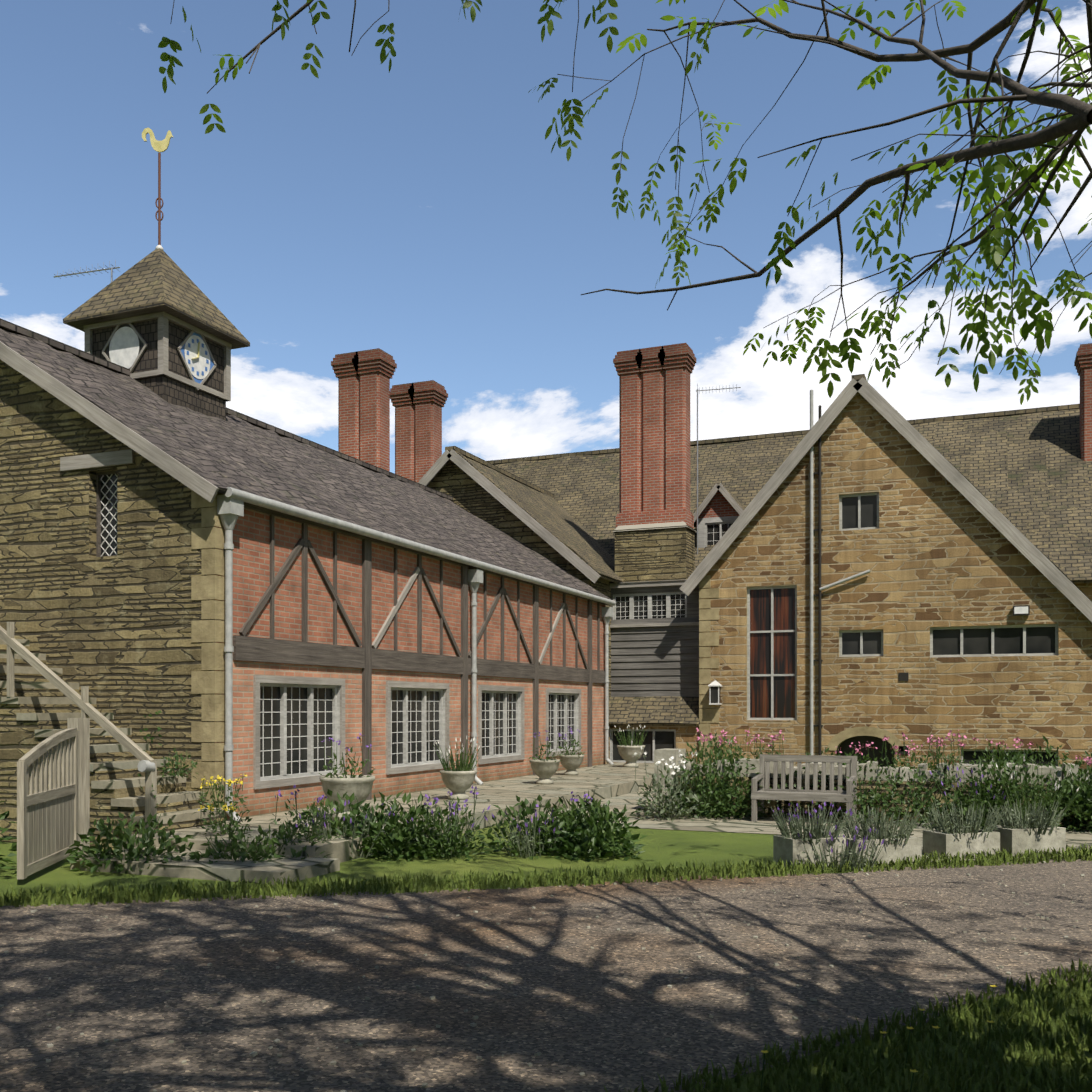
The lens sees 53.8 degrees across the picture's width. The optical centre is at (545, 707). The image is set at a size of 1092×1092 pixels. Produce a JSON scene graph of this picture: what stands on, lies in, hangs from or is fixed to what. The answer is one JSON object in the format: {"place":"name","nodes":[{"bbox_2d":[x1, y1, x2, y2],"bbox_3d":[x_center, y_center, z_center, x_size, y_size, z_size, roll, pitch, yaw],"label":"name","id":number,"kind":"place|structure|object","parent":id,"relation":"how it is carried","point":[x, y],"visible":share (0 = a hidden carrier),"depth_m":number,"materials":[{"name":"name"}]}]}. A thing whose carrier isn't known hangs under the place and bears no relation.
{"place":"outdoors","nodes":[
{"label":"outdoors","id":0,"kind":"place"},
{"bbox_2d":[17,718,89,878],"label":"gate","id":1,"kind":"structure","parent":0,"point":[53,820],"depth_m":11.03,"materials":[{"name":"grey wood"}]},
{"bbox_2d":[0,859,1091,1091],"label":"driveway","id":2,"kind":"structure","parent":0,"point":[310,1005],"depth_m":6.68,"materials":[{"name":"grey gravel"}]},
{"bbox_2d":[0,861,1084,1091],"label":"drive pebbles","id":3,"kind":"object","parent":2,"relation":"on","point":[254,1053],"visible":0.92,"depth_m":6.85,"materials":[{"name":"gravel"}]},
{"bbox_2d":[0,822,1091,1091],"bbox_3d":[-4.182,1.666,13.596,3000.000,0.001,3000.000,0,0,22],"label":"ground","id":4,"kind":"structure","parent":0,"point":[662,848],"depth_m":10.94,"materials":[{"name":"green plant"}]},
{"bbox_2d":[0,622,223,848],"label":"stone stair","id":5,"kind":"object","parent":4,"relation":"on","point":[40,701],"visible":0.69,"depth_m":13.23,"materials":[{"name":"beige stone"}]},
{"bbox_2d":[0,710,284,874],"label":"flowering shrubs","id":6,"kind":"object","parent":4,"relation":"on","point":[146,843],"visible":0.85,"depth_m":11.06,"materials":[{"name":"green plant"}]},
{"bbox_2d":[0,318,615,821],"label":"brick wing","id":7,"kind":"structure","parent":4,"relation":"on","point":[264,606],"depth_m":15.22,"materials":[{"name":"red brick"}]},
{"bbox_2d":[63,248,249,420],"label":"clock tower","id":8,"kind":"structure","parent":7,"relation":"on","point":[159,323],"depth_m":18.37,"materials":[{"name":"brown tile"}]},
{"bbox_2d":[53,260,119,281],"bbox_3d":[-8.113,-7.434,19.060,1.246,0.900,0.320,0,0,11],"label":"tv antenna","id":9,"kind":"object","parent":8,"relation":"attached to","point":[93,271],"visible":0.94,"depth_m":19.01,"materials":[{"name":"silver metal"}]},
{"bbox_2d":[142,128,173,249],"bbox_3d":[-6.853,-9.135,19.001,0.553,2.202,0.136,0,0,-9],"label":"weather vane","id":10,"kind":"object","parent":8,"relation":"on","point":[159,146],"visible":0.94,"depth_m":18.99,"materials":[{"name":"gold metal"}]},
{"bbox_2d":[331,348,396,471],"bbox_3d":[-5.082,-6.836,30.076,1.580,6.004,0.900,0,0,22],"label":"twin chimney","id":11,"kind":"object","parent":7,"relation":"on","point":[364,377],"visible":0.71,"depth_m":29.75,"materials":[{"name":"brick"}]},
{"bbox_2d":[418,446,624,698],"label":"cross wing","id":12,"kind":"structure","parent":4,"relation":"on","point":[542,522],"depth_m":28.85,"materials":[{"name":"brown tile"}]},
{"bbox_2d":[390,380,447,482],"bbox_3d":[-3.904,-6.836,32.943,1.580,6.004,0.900,0,0,22],"label":"twin chimney","id":13,"kind":"object","parent":12,"relation":"on","point":[418,406],"visible":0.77,"depth_m":32.63,"materials":[{"name":"brick"}]},
{"bbox_2d":[606,579,699,763],"bbox_3d":[3.201,-0.959,29.186,2.600,5.250,2.746,0,0,22],"label":"weatherboarded wall section","id":14,"kind":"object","parent":4,"relation":"on","point":[655,646],"visible":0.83,"depth_m":28.49,"materials":[{"name":"grey wood"}]},
{"bbox_2d":[613,343,696,581],"bbox_3d":[2.971,-6.336,29.414,2.110,6.804,1.000,0,0,22],"label":"chimney","id":15,"kind":"object","parent":14,"relation":"on","point":[654,531],"visible":1,"depth_m":29.07,"materials":[{"name":"brick"}]},
{"bbox_2d":[696,383,740,553],"bbox_3d":[4.612,-6.434,28.868,1.200,4.600,0.040,0,0,15],"label":"tv antenna","id":16,"kind":"object","parent":15,"relation":"attached to","point":[699,390],"visible":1,"depth_m":28.99,"materials":[{"name":"silver metal"}]},
{"bbox_2d":[319,724,1065,871],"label":"potted plants","id":17,"kind":"object","parent":4,"relation":"on","point":[1010,820],"visible":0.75,"depth_m":11.83,"materials":[{"name":"green plant"}]},
{"bbox_2d":[487,404,1091,600],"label":"range","id":18,"kind":"structure","parent":4,"relation":"on","point":[1027,473],"depth_m":31.05,"materials":[{"name":"brown tile"}]},
{"bbox_2d":[1074,343,1091,460],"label":"chimney","id":19,"kind":"object","parent":18,"relation":"on","point":[1083,361],"visible":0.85,"depth_m":29.14,"materials":[{"name":"brick"}]},
{"bbox_2d":[773,833,845,867],"bbox_3d":[2.787,1.516,11.401,0.620,0.300,0.420,0,0,-16],"label":"trough","id":20,"kind":"object","parent":4,"relation":"on","point":[789,849],"visible":0.5,"depth_m":11.22,"materials":[{"name":"stone"}]},
{"bbox_2d":[629,728,1091,832],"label":"wall plants","id":21,"kind":"object","parent":4,"relation":"on","point":[1078,802],"depth_m":15.37,"materials":[{"name":"green plant"}]},
{"bbox_2d":[654,748,1091,828],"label":"garden wall","id":22,"kind":"structure","parent":4,"relation":"on","point":[665,754],"depth_m":15.89,"materials":[{"name":"stone"}]},
{"bbox_2d":[761,985,995,1091],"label":"buttercups","id":23,"kind":"object","parent":4,"relation":"on","point":[910,1028],"visible":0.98,"depth_m":4.96,"materials":[{"name":"green plant"}]},
{"bbox_2d":[839,834,921,865],"bbox_3d":[3.569,1.531,11.620,0.800,0.270,0.450,0,0,-16],"label":"trough","id":24,"kind":"object","parent":4,"relation":"on","point":[912,847],"visible":0.4,"depth_m":11.42,"materials":[{"name":"stone"}]},
{"bbox_2d":[679,374,1091,769],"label":"stone gable","id":25,"kind":"structure","parent":4,"relation":"on","point":[874,566],"depth_m":25.85,"materials":[{"name":"brown stone"}]},
{"bbox_2d":[707,735,1091,777],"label":"pink flowers","id":26,"kind":"object","parent":4,"relation":"on","point":[1047,750],"visible":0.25,"depth_m":23.04,"materials":[{"name":"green plant"}]},
{"bbox_2d":[0,0,1091,473],"label":"sky","id":27,"kind":"structure","parent":0,"point":[422,212],"materials":[{"name":"blue"}]},
{"bbox_2d":[70,762,1091,884],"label":"paving","id":28,"kind":"structure","parent":0,"point":[618,785],"depth_m":14.64,"materials":[{"name":"beige stone"}]},
{"bbox_2d":[320,775,374,819],"bbox_3d":[-2.572,1.170,13.961,0.713,0.552,0.702,0,0,22],"label":"urn","id":29,"kind":"object","parent":28,"relation":"on","point":[360,788],"visible":0.56,"depth_m":13.72,"materials":[{"name":"stone"}]},
{"bbox_2d":[208,785,647,862],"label":"border plants","id":30,"kind":"object","parent":28,"relation":"on","point":[591,837],"visible":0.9,"depth_m":11.99,"materials":[{"name":"green plant"}]},
{"bbox_2d":[440,770,476,799],"bbox_3d":[-1.382,1.218,16.986,0.589,0.456,0.580,0,0,22],"label":"urn","id":31,"kind":"object","parent":28,"relation":"on","point":[458,784],"visible":0.85,"depth_m":16.81,"materials":[{"name":"stone"}]},
{"bbox_2d":[529,759,559,783],"bbox_3d":[-0.022,1.218,20.427,0.589,0.456,0.580,0,0,22],"label":"urn","id":32,"kind":"object","parent":28,"relation":"on","point":[544,771],"visible":0.98,"depth_m":20.25,"materials":[{"name":"stone"}]},
{"bbox_2d":[558,754,583,774],"bbox_3d":[0.543,1.230,23.114,0.558,0.432,0.550,0,0,22],"label":"urn","id":33,"kind":"object","parent":28,"relation":"on","point":[571,764],"visible":0.96,"depth_m":22.94,"materials":[{"name":"stone"}]},
{"bbox_2d":[617,745,644,767],"bbox_3d":[2.067,1.182,26.164,0.682,0.528,0.672,0,0,22],"label":"urn","id":34,"kind":"object","parent":28,"relation":"on","point":[627,752],"visible":0.92,"depth_m":25.97,"materials":[{"name":"stone"}]},
{"bbox_2d":[751,754,856,824],"bbox_3d":[3.769,1.184,15.708,1.420,0.953,0.675,0,0,22],"label":"bench","id":35,"kind":"object","parent":28,"relation":"on","point":[765,792],"visible":0.9,"depth_m":15.84,"materials":[{"name":"grey wood"}]},
{"bbox_2d":[923,829,999,858],"bbox_3d":[4.652,1.523,12.072,0.700,0.270,0.420,0,0,-16],"label":"trough","id":36,"kind":"object","parent":28,"relation":"on","point":[938,842],"visible":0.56,"depth_m":11.89,"materials":[{"name":"stone"}]},
{"bbox_2d":[986,825,1065,855],"bbox_3d":[5.462,1.508,12.280,0.720,0.300,0.450,0,0,-16],"label":"trough","id":37,"kind":"object","parent":28,"relation":"on","point":[1015,841],"visible":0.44,"depth_m":12.06,"materials":[{"name":"stone"}]},
{"bbox_2d":[158,0,1091,404],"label":"walnut tree","id":38,"kind":"object","parent":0,"point":[998,250],"depth_m":6.47,"materials":[{"name":"green plant"}]}
]}

